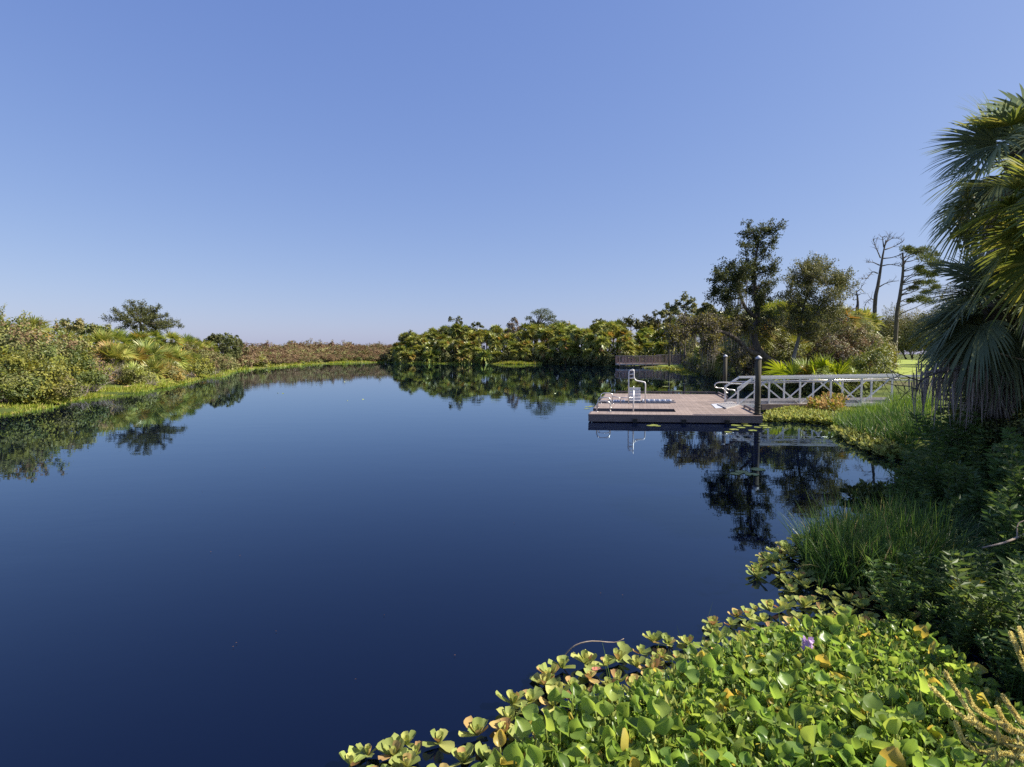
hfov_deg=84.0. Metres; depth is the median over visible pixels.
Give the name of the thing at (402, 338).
broadleaf tree
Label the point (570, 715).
water hyacinth
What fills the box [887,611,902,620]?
water lettuce
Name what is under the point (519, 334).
cabbage palm
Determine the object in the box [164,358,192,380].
cabbage palm
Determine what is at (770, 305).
cabbage palm
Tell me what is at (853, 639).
water hyacinth
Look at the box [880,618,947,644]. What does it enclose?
water hyacinth
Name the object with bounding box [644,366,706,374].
bank grass
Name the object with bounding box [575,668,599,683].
water lettuce
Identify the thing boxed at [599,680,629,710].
water hyacinth
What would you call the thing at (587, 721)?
water hyacinth
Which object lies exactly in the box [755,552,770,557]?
water lettuce
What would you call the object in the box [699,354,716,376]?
brush
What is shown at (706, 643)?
water lettuce
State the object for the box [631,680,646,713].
water hyacinth
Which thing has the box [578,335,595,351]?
cabbage palm
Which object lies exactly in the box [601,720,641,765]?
water hyacinth
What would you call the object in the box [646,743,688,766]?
water hyacinth
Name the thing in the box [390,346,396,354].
cabbage palm
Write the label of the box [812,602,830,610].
water lettuce
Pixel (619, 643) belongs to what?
water lettuce
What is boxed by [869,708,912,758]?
water hyacinth
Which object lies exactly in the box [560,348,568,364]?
cabbage palm
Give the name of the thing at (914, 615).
water lettuce
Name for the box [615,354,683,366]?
fishing pier
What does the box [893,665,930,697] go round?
water hyacinth
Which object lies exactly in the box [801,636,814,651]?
hyacinth flower
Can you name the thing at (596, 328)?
cabbage palm
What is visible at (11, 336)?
shrub
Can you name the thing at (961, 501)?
leafy weed
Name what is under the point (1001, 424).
shrub
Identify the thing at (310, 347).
scrub tree
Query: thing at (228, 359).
shrub
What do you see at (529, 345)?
cabbage palm
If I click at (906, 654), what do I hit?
water hyacinth
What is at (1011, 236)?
cabbage palm
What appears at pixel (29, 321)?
shrub
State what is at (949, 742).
water hyacinth
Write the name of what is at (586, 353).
cabbage palm
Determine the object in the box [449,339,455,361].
cabbage palm
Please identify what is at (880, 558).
leafy weed
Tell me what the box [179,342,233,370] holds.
shrub
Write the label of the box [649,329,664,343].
cabbage palm
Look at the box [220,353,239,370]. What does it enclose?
shore shrub
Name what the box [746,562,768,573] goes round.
water lettuce
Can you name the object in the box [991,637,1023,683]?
leafy weed
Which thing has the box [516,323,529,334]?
cabbage palm
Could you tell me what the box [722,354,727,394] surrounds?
mooring pile
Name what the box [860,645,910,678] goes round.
water hyacinth
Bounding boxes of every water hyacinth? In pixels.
[471,762,480,766]
[480,729,531,766]
[500,713,552,766]
[522,703,570,757]
[523,709,586,755]
[525,743,559,766]
[529,681,594,735]
[540,735,599,766]
[549,707,578,748]
[552,744,608,766]
[563,736,643,766]
[569,713,614,760]
[580,683,634,759]
[586,683,623,716]
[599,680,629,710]
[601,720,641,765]
[610,759,626,766]
[613,694,646,737]
[616,711,659,751]
[624,698,705,766]
[626,754,656,766]
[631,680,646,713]
[631,696,683,751]
[632,684,665,716]
[642,668,661,683]
[642,679,680,698]
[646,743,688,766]
[653,659,689,686]
[658,725,709,750]
[662,691,682,709]
[664,749,699,766]
[673,656,710,686]
[674,682,702,714]
[675,732,746,766]
[680,697,726,719]
[683,644,721,668]
[683,709,747,765]
[683,717,708,744]
[684,669,723,720]
[687,650,725,690]
[692,687,699,699]
[694,632,742,662]
[695,696,756,730]
[704,673,747,717]
[705,722,766,766]
[710,657,761,695]
[714,688,747,730]
[715,721,754,750]
[717,746,751,766]
[718,650,738,664]
[723,641,754,662]
[725,678,785,717]
[729,714,758,736]
[730,692,776,739]
[733,650,804,694]
[740,666,775,697]
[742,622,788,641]
[745,646,779,670]
[751,628,784,656]
[751,725,826,766]
[752,726,779,758]
[755,731,803,766]
[757,680,813,709]
[757,703,847,766]
[766,671,809,707]
[767,697,816,738]
[771,632,801,651]
[774,625,813,645]
[774,747,835,766]
[778,654,821,688]
[787,614,832,643]
[787,616,802,635]
[788,635,797,643]
[789,701,828,727]
[792,670,835,702]
[797,635,864,668]
[798,720,863,763]
[801,665,842,696]
[804,646,852,672]
[806,630,842,658]
[811,613,846,629]
[812,623,844,642]
[812,700,848,738]
[812,754,842,766]
[814,714,854,738]
[819,606,870,645]
[820,692,858,729]
[827,651,852,687]
[829,634,844,644]
[829,674,845,695]
[831,743,870,766]
[834,606,869,631]
[835,663,882,701]
[836,642,877,680]
[836,650,864,675]
[837,684,861,709]
[837,692,902,737]
[839,733,865,754]
[840,636,879,660]
[849,695,912,735]
[854,721,909,756]
[856,681,905,706]
[858,622,920,647]
[860,622,887,636]
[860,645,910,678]
[860,738,925,766]
[862,755,886,766]
[868,633,893,651]
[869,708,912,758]
[870,611,915,639]
[872,738,923,766]
[873,664,909,688]
[875,637,899,657]
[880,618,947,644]
[882,701,965,749]
[887,688,940,727]
[890,728,965,766]
[891,650,926,671]
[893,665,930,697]
[896,635,914,650]
[899,671,969,736]
[903,722,979,762]
[906,688,927,710]
[909,636,958,666]
[911,677,958,690]
[914,653,942,667]
[918,743,974,766]
[924,758,944,766]
[927,664,947,681]
[930,703,959,746]
[932,649,988,674]
[933,679,992,725]
[936,690,988,748]
[945,686,1012,730]
[946,652,981,676]
[947,749,994,766]
[952,732,986,761]
[953,671,994,702]
[955,757,1017,766]
[960,662,999,686]
[973,685,993,708]
[978,710,1023,732]
[980,717,1023,750]
[987,689,1010,708]
[1002,713,1023,735]
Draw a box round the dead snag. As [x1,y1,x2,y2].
[850,283,865,309]
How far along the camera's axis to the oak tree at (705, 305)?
87.45 m
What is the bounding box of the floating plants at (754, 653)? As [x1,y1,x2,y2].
[493,617,1023,766]
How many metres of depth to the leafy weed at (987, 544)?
6.51 m
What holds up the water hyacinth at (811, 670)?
on the water
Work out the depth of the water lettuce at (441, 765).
3.35 m
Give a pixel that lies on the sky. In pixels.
(361, 172)
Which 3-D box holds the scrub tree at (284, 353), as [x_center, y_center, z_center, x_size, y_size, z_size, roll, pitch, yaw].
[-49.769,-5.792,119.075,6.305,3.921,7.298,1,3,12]
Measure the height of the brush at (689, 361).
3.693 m
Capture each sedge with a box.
[775,485,987,594]
[826,397,901,425]
[833,400,939,447]
[883,390,944,415]
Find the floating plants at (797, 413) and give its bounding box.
[762,405,854,423]
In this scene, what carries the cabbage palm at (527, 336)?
on the ground at (880, 392)
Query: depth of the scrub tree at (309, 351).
142.10 m
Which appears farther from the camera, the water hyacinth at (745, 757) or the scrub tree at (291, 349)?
the scrub tree at (291, 349)
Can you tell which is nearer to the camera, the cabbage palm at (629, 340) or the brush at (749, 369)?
the brush at (749, 369)
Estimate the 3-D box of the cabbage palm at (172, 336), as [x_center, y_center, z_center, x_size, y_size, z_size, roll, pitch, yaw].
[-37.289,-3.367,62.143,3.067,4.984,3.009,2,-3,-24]
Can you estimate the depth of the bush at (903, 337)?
97.86 m
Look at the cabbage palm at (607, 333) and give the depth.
117.83 m
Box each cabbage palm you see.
[16,315,55,344]
[49,328,76,352]
[70,333,99,353]
[86,328,119,360]
[90,340,138,380]
[103,327,136,358]
[108,341,150,375]
[110,360,145,384]
[122,329,161,347]
[130,337,168,372]
[140,356,176,382]
[143,327,168,345]
[152,345,180,368]
[159,330,185,348]
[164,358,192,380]
[168,345,195,374]
[179,332,203,352]
[184,348,206,376]
[190,336,209,352]
[198,340,218,352]
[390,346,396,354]
[393,351,404,362]
[396,345,407,352]
[397,341,406,346]
[397,349,411,362]
[404,350,418,361]
[405,334,417,346]
[411,344,422,356]
[414,336,424,344]
[417,337,430,346]
[420,349,435,362]
[423,342,433,350]
[427,327,438,334]
[428,331,439,339]
[430,338,438,350]
[433,340,442,350]
[433,348,444,362]
[436,325,449,331]
[436,332,447,344]
[438,339,451,352]
[444,335,452,342]
[447,323,466,339]
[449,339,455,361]
[450,338,463,350]
[454,348,473,363]
[458,324,472,339]
[460,341,474,350]
[461,331,473,341]
[461,348,473,358]
[469,339,480,360]
[471,347,482,357]
[472,329,484,341]
[474,349,494,363]
[484,331,493,343]
[485,333,497,349]
[488,327,503,337]
[489,324,504,334]
[490,334,503,349]
[490,341,502,351]
[490,350,502,362]
[502,332,517,354]
[504,340,518,360]
[508,350,519,360]
[514,331,524,341]
[514,341,526,358]
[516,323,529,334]
[519,347,532,360]
[520,334,534,361]
[522,338,534,352]
[523,329,537,352]
[526,323,538,344]
[531,341,547,358]
[534,344,549,358]
[535,324,547,339]
[536,328,549,341]
[540,327,554,348]
[545,348,556,363]
[547,338,559,351]
[549,321,559,333]
[552,327,566,336]
[553,322,566,334]
[553,334,563,354]
[558,335,573,361]
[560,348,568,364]
[565,324,577,335]
[566,341,582,358]
[569,328,582,344]
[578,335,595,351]
[580,328,593,343]
[580,333,595,348]
[581,349,591,364]
[590,320,605,335]
[590,345,607,364]
[593,328,615,354]
[593,335,610,364]
[602,320,619,350]
[604,321,623,354]
[613,326,635,345]
[613,337,627,354]
[615,317,627,349]
[617,334,636,348]
[621,344,637,361]
[632,331,647,346]
[634,344,647,355]
[636,321,653,361]
[638,327,652,341]
[643,341,656,359]
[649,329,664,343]
[651,323,662,338]
[652,340,665,354]
[656,340,676,357]
[659,326,667,339]
[677,341,687,353]
[692,343,704,365]
[701,345,718,363]
[709,345,732,377]
[736,313,782,375]
[746,297,788,327]
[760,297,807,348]
[793,338,813,358]
[796,320,823,344]
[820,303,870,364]
[837,308,874,327]
[853,306,884,335]
[905,246,1023,464]
[918,83,1023,409]
[935,153,1023,340]
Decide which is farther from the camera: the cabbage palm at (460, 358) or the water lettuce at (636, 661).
the cabbage palm at (460, 358)
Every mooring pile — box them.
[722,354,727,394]
[753,355,761,414]
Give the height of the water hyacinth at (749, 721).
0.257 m
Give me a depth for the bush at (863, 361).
33.49 m
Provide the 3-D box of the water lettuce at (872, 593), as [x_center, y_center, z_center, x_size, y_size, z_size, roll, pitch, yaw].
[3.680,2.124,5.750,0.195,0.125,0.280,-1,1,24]
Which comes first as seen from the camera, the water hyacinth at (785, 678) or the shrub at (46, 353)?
the water hyacinth at (785, 678)
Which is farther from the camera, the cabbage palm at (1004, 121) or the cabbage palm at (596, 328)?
the cabbage palm at (596, 328)
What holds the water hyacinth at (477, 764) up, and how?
on the water
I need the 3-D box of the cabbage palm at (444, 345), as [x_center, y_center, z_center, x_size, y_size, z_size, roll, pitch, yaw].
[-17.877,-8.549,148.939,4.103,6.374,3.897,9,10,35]
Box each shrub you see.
[0,302,63,344]
[0,307,47,364]
[0,314,74,379]
[0,342,87,404]
[0,360,52,403]
[8,364,81,403]
[12,332,113,379]
[42,343,114,388]
[67,355,109,372]
[115,362,157,384]
[153,358,187,381]
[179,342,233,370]
[182,352,216,376]
[210,352,234,371]
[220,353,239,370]
[235,355,254,367]
[252,354,270,366]
[368,355,380,361]
[898,502,1002,586]
[937,397,966,429]
[945,398,1023,460]
[980,411,1023,462]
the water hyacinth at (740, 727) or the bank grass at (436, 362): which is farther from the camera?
the bank grass at (436, 362)
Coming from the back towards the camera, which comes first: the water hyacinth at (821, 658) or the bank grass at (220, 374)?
the bank grass at (220, 374)
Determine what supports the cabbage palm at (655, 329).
on the ground at (880, 392)
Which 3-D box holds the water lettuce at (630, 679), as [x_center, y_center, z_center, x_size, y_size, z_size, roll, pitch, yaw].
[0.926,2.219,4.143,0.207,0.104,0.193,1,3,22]
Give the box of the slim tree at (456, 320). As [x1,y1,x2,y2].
[448,315,462,354]
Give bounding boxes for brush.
[685,345,698,369]
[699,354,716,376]
[719,364,742,377]
[720,317,764,382]
[732,327,792,374]
[751,314,807,375]
[801,328,861,374]
[814,318,891,370]
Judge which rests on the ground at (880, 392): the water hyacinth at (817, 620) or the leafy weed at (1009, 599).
the leafy weed at (1009, 599)
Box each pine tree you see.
[525,308,565,342]
[892,244,947,368]
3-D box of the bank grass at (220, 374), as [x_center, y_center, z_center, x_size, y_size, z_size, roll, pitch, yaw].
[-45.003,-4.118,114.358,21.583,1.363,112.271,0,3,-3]
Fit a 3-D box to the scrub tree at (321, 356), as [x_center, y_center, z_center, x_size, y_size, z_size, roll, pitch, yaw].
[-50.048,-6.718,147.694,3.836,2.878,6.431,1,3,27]
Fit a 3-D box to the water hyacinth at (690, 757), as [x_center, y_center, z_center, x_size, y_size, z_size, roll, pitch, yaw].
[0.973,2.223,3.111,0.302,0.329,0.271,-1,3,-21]
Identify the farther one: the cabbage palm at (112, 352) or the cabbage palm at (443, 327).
the cabbage palm at (443, 327)
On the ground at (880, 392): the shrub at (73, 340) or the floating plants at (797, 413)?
the shrub at (73, 340)
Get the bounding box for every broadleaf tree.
[398,330,412,341]
[589,318,606,326]
[621,314,643,330]
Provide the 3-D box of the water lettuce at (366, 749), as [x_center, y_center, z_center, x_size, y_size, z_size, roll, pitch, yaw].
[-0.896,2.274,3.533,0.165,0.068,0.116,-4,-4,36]
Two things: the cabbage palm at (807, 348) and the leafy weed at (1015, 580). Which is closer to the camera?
the leafy weed at (1015, 580)
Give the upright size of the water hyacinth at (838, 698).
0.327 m
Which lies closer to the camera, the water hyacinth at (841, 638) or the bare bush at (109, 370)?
the water hyacinth at (841, 638)
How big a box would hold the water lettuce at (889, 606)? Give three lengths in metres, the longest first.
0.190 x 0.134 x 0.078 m
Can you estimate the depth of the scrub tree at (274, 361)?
109.77 m
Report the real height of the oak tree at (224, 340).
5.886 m
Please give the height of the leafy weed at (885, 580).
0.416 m
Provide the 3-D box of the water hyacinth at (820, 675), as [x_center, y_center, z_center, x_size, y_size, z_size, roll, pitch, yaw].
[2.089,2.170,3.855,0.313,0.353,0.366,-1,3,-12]
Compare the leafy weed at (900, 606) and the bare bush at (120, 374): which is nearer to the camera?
the leafy weed at (900, 606)
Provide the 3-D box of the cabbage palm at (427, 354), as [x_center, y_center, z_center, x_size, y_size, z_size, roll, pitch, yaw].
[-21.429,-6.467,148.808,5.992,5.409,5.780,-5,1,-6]
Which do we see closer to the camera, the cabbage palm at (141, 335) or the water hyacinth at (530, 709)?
the water hyacinth at (530, 709)
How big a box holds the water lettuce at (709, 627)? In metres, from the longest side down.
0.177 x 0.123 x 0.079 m
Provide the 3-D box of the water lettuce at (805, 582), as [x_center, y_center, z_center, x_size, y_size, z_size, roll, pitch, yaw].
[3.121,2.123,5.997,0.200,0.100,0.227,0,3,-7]
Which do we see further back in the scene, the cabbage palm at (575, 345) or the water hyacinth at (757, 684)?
the cabbage palm at (575, 345)
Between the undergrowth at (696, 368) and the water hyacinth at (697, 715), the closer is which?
the water hyacinth at (697, 715)
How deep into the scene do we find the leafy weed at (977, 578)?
5.15 m
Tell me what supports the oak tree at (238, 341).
on the ground at (880, 392)
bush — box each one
[82,384,103,392]
[93,355,125,384]
[107,359,135,384]
[806,391,849,410]
[840,336,903,388]
[845,320,889,361]
[860,323,900,369]
[877,302,910,354]
[877,304,925,358]
[883,283,985,363]
[898,310,940,358]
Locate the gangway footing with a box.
[761,404,813,410]
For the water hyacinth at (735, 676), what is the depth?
3.84 m
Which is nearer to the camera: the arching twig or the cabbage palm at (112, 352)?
the arching twig
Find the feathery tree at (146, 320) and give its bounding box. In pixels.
[98,299,183,332]
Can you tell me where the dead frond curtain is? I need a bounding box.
[908,358,1012,430]
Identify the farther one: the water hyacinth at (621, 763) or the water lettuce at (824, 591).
the water lettuce at (824, 591)
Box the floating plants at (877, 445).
[827,424,910,458]
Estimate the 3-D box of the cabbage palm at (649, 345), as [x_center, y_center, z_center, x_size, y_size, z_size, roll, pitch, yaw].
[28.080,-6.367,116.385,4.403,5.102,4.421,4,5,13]
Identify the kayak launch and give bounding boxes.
[606,370,675,403]
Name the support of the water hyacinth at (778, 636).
on the water
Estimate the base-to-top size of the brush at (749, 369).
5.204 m
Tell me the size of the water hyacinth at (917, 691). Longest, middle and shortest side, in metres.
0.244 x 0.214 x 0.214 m
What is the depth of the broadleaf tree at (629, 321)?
126.88 m
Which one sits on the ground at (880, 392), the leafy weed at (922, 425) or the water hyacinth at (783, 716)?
the leafy weed at (922, 425)
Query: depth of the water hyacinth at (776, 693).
3.74 m
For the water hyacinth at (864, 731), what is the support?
on the water
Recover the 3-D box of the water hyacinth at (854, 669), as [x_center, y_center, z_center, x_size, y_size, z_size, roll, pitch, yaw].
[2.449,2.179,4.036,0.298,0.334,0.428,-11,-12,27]
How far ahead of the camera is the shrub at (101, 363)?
44.09 m
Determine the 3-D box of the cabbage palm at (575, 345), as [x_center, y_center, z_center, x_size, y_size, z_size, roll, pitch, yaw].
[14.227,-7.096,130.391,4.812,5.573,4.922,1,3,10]
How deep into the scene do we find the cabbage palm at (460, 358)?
142.85 m
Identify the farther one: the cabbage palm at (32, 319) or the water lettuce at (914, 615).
the cabbage palm at (32, 319)
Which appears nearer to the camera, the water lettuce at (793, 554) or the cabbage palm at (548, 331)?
the water lettuce at (793, 554)
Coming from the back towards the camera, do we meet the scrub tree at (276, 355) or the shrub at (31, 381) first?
the scrub tree at (276, 355)
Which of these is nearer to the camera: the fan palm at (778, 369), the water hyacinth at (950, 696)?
the water hyacinth at (950, 696)
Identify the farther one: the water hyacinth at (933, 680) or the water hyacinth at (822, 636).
the water hyacinth at (822, 636)
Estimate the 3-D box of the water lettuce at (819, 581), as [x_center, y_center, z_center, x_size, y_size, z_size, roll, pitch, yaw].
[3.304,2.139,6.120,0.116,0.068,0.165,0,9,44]
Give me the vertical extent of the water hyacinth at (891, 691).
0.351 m
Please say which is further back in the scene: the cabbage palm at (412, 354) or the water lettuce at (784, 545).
the cabbage palm at (412, 354)
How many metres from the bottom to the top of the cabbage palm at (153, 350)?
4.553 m
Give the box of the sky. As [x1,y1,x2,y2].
[0,0,1023,353]
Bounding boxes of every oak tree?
[204,333,225,354]
[211,332,239,358]
[225,335,248,360]
[636,314,657,333]
[647,309,667,337]
[657,302,679,366]
[665,307,689,353]
[669,291,697,367]
[686,308,695,340]
[696,302,714,314]
[707,307,721,319]
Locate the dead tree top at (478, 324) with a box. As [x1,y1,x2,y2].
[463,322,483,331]
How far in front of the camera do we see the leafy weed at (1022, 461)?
7.83 m
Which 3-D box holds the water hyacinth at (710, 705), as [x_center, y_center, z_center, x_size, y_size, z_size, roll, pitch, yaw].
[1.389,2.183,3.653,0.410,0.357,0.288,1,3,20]
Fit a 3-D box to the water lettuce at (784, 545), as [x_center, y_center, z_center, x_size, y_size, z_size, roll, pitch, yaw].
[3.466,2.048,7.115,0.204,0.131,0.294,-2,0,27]
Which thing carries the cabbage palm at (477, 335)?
on the ground at (880, 392)
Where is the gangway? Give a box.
[714,374,919,408]
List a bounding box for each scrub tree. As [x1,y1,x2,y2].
[228,345,253,357]
[235,355,257,364]
[239,342,258,358]
[242,346,275,358]
[243,351,267,365]
[246,340,277,348]
[261,347,283,362]
[265,343,296,361]
[268,357,281,364]
[270,348,294,360]
[275,344,300,359]
[280,354,289,363]
[283,357,301,362]
[286,342,314,353]
[287,348,306,358]
[296,354,310,361]
[298,347,318,359]
[301,341,332,356]
[305,344,319,354]
[306,354,319,362]
[312,352,327,360]
[313,339,340,346]
[323,354,336,361]
[325,346,339,358]
[331,347,346,356]
[334,352,346,360]
[336,352,353,360]
[342,342,353,350]
[350,346,367,359]
[352,353,367,359]
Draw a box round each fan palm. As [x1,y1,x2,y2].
[761,352,857,396]
[795,352,871,393]
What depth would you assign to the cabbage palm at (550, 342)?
138.22 m
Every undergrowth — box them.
[383,349,637,365]
[398,335,618,359]
[631,344,844,378]
[635,336,730,358]
[737,366,879,396]
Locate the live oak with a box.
[659,217,788,373]
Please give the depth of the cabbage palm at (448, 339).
152.38 m
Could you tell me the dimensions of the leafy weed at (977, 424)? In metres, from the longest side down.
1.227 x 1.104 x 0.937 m
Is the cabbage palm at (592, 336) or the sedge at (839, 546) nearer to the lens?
the sedge at (839, 546)
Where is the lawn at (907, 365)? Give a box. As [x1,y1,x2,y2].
[657,359,948,377]
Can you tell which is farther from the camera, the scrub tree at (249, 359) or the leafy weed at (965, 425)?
the scrub tree at (249, 359)
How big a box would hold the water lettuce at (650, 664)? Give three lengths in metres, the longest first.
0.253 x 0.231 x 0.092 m
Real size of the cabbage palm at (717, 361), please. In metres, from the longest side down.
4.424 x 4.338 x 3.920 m
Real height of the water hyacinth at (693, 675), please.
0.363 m
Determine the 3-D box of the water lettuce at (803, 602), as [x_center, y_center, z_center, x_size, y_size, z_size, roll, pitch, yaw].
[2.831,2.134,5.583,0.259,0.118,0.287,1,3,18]
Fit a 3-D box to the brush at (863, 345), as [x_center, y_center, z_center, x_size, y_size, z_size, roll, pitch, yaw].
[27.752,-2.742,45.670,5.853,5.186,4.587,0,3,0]
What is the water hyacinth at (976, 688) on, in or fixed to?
on the water
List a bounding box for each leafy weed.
[858,556,926,618]
[866,541,901,597]
[866,570,894,601]
[882,476,918,510]
[884,450,916,503]
[894,547,926,579]
[896,490,965,522]
[897,544,956,615]
[897,580,925,602]
[900,432,964,485]
[908,411,954,458]
[912,599,958,638]
[913,460,978,504]
[916,421,982,470]
[920,413,950,445]
[920,509,955,530]
[929,388,967,433]
[929,465,983,509]
[931,414,961,457]
[934,476,947,500]
[935,550,1023,652]
[938,570,988,615]
[940,464,977,517]
[942,555,1023,668]
[942,560,966,605]
[946,588,978,653]
[950,489,995,524]
[950,549,982,569]
[950,574,1022,628]
[952,445,973,473]
[953,391,1023,467]
[960,549,996,590]
[962,411,1013,460]
[962,445,998,481]
[964,470,1022,505]
[965,579,1003,601]
[966,465,1013,512]
[967,471,1022,522]
[967,532,1023,583]
[973,462,993,480]
[974,625,1023,702]
[976,557,1013,585]
[977,566,1023,615]
[978,502,1023,559]
[979,532,1002,568]
[980,488,1022,519]
[981,426,1023,479]
[981,477,1023,523]
[981,523,1002,550]
[982,486,1023,543]
[988,457,1022,482]
[989,442,1023,505]
[989,493,1023,534]
[989,564,1023,621]
[991,431,1005,457]
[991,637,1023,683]
[992,467,1021,499]
[996,620,1023,675]
[998,617,1022,653]
[999,506,1023,545]
[1000,431,1023,469]
[1000,584,1023,631]
[1005,436,1023,467]
[1006,458,1023,489]
[1006,551,1023,580]
[1011,568,1023,619]
[1017,527,1023,554]
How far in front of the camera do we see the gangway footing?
24.60 m
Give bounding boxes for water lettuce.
[339,745,365,765]
[356,743,376,756]
[367,764,391,766]
[376,737,406,766]
[389,750,420,766]
[391,730,415,748]
[400,741,421,757]
[422,728,454,752]
[427,763,448,766]
[449,743,474,766]
[458,716,487,736]
[475,741,502,760]
[489,717,511,734]
[496,689,526,706]
[496,706,520,726]
[508,725,534,742]
[510,686,543,708]
[529,672,560,685]
[536,662,559,677]
[539,685,564,712]
[546,677,569,690]
[548,655,575,668]
[562,676,578,685]
[571,649,599,671]
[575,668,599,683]
[580,684,592,691]
[591,656,616,666]
[596,677,622,689]
[605,643,630,662]
[609,669,627,682]
[617,641,632,651]
[623,654,645,670]
[624,674,638,693]
[633,644,650,653]
[638,658,664,671]
[641,669,655,679]
[642,631,665,645]
[645,653,664,665]
[652,648,670,660]
[661,632,675,646]
[665,663,676,675]
[666,650,688,660]
[676,634,700,647]
[701,640,711,647]
[702,615,722,626]
[702,623,718,631]
[704,625,731,639]
[724,617,739,624]
[727,630,748,644]
[728,608,745,620]
[738,606,760,622]
[741,619,753,628]
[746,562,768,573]
[746,567,767,576]
[750,558,772,565]
[750,603,759,611]
[753,613,772,621]
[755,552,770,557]
[758,599,784,612]
[759,551,781,563]
[762,621,777,630]
[766,547,783,552]
[769,563,790,572]
[773,597,796,608]
[778,554,788,559]
[779,595,794,601]
[780,540,797,551]
[780,560,790,568]
[780,574,797,584]
[780,584,797,591]
[781,547,800,559]
[782,616,800,625]
[788,570,815,581]
[790,595,816,607]
[791,610,810,619]
[792,569,813,576]
[794,578,813,588]
[795,561,816,571]
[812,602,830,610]
[815,579,825,584]
[815,586,834,595]
[818,610,834,617]
[828,595,840,601]
[829,583,850,590]
[829,600,841,607]
[832,604,857,613]
[833,590,859,601]
[851,598,873,609]
[852,585,865,592]
[854,591,875,601]
[859,614,880,626]
[864,611,879,619]
[866,587,878,602]
[873,603,892,611]
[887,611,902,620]
[896,610,920,620]
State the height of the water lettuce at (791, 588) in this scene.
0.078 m
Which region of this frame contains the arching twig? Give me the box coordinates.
[565,638,623,654]
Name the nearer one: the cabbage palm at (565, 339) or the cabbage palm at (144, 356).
the cabbage palm at (144, 356)
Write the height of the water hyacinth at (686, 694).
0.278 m
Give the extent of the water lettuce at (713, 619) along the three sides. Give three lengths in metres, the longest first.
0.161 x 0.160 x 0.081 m
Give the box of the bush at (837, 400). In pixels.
[806,391,849,410]
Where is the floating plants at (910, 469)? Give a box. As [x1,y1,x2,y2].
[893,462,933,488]
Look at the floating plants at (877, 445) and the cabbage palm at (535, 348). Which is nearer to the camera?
the floating plants at (877, 445)
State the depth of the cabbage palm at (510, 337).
147.33 m
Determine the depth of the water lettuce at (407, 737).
3.62 m
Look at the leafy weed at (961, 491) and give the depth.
8.85 m
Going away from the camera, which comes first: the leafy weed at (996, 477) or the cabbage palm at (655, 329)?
the leafy weed at (996, 477)
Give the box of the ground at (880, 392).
[0,354,1015,579]
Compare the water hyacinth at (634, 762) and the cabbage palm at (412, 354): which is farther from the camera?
the cabbage palm at (412, 354)
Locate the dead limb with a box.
[876,362,1022,401]
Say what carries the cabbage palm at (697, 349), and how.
on the ground at (880, 392)
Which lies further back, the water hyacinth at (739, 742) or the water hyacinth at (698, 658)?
the water hyacinth at (698, 658)
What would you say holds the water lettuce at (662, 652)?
on the water
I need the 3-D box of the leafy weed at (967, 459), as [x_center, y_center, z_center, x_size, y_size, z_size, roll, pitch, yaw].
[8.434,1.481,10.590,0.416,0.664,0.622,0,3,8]
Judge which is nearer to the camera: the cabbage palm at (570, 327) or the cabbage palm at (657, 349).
the cabbage palm at (657, 349)
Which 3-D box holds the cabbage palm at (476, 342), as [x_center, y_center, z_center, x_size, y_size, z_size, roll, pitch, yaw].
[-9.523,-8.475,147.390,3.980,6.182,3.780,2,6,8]
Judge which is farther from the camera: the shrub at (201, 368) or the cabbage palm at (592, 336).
the cabbage palm at (592, 336)
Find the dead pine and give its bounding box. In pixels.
[860,230,907,313]
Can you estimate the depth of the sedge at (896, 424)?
16.36 m
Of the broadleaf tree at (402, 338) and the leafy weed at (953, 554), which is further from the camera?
the broadleaf tree at (402, 338)
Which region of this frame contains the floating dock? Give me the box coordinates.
[588,386,762,423]
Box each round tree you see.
[55,318,89,333]
[76,322,112,335]
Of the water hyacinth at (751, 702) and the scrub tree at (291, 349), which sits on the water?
the water hyacinth at (751, 702)
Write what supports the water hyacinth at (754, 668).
on the water
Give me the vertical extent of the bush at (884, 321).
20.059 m
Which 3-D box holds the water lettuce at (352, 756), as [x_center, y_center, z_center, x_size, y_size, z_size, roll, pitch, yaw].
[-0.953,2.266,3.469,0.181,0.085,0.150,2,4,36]
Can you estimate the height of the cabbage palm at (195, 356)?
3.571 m
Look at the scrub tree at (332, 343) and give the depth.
170.91 m
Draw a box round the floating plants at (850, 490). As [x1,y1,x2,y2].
[840,478,915,503]
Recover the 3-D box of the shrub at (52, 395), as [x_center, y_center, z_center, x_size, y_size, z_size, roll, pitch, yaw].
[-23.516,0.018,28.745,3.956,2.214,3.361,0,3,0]
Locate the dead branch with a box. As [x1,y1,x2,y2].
[982,520,1023,547]
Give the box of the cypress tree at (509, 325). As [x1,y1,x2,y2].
[505,316,520,339]
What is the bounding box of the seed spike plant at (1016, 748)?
[928,626,1023,766]
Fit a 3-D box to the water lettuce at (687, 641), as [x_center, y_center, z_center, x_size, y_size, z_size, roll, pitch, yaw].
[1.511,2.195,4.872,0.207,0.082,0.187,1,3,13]
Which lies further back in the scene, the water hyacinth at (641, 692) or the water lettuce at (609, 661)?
the water lettuce at (609, 661)
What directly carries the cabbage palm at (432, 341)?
on the ground at (880, 392)
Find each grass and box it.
[0,371,221,414]
[200,360,384,376]
[387,360,471,363]
[493,360,541,363]
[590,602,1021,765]
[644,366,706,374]
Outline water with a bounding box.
[0,362,1023,766]
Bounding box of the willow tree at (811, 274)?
[770,252,863,364]
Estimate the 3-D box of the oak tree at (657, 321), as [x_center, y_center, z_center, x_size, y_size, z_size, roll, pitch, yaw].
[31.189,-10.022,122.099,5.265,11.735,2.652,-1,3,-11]

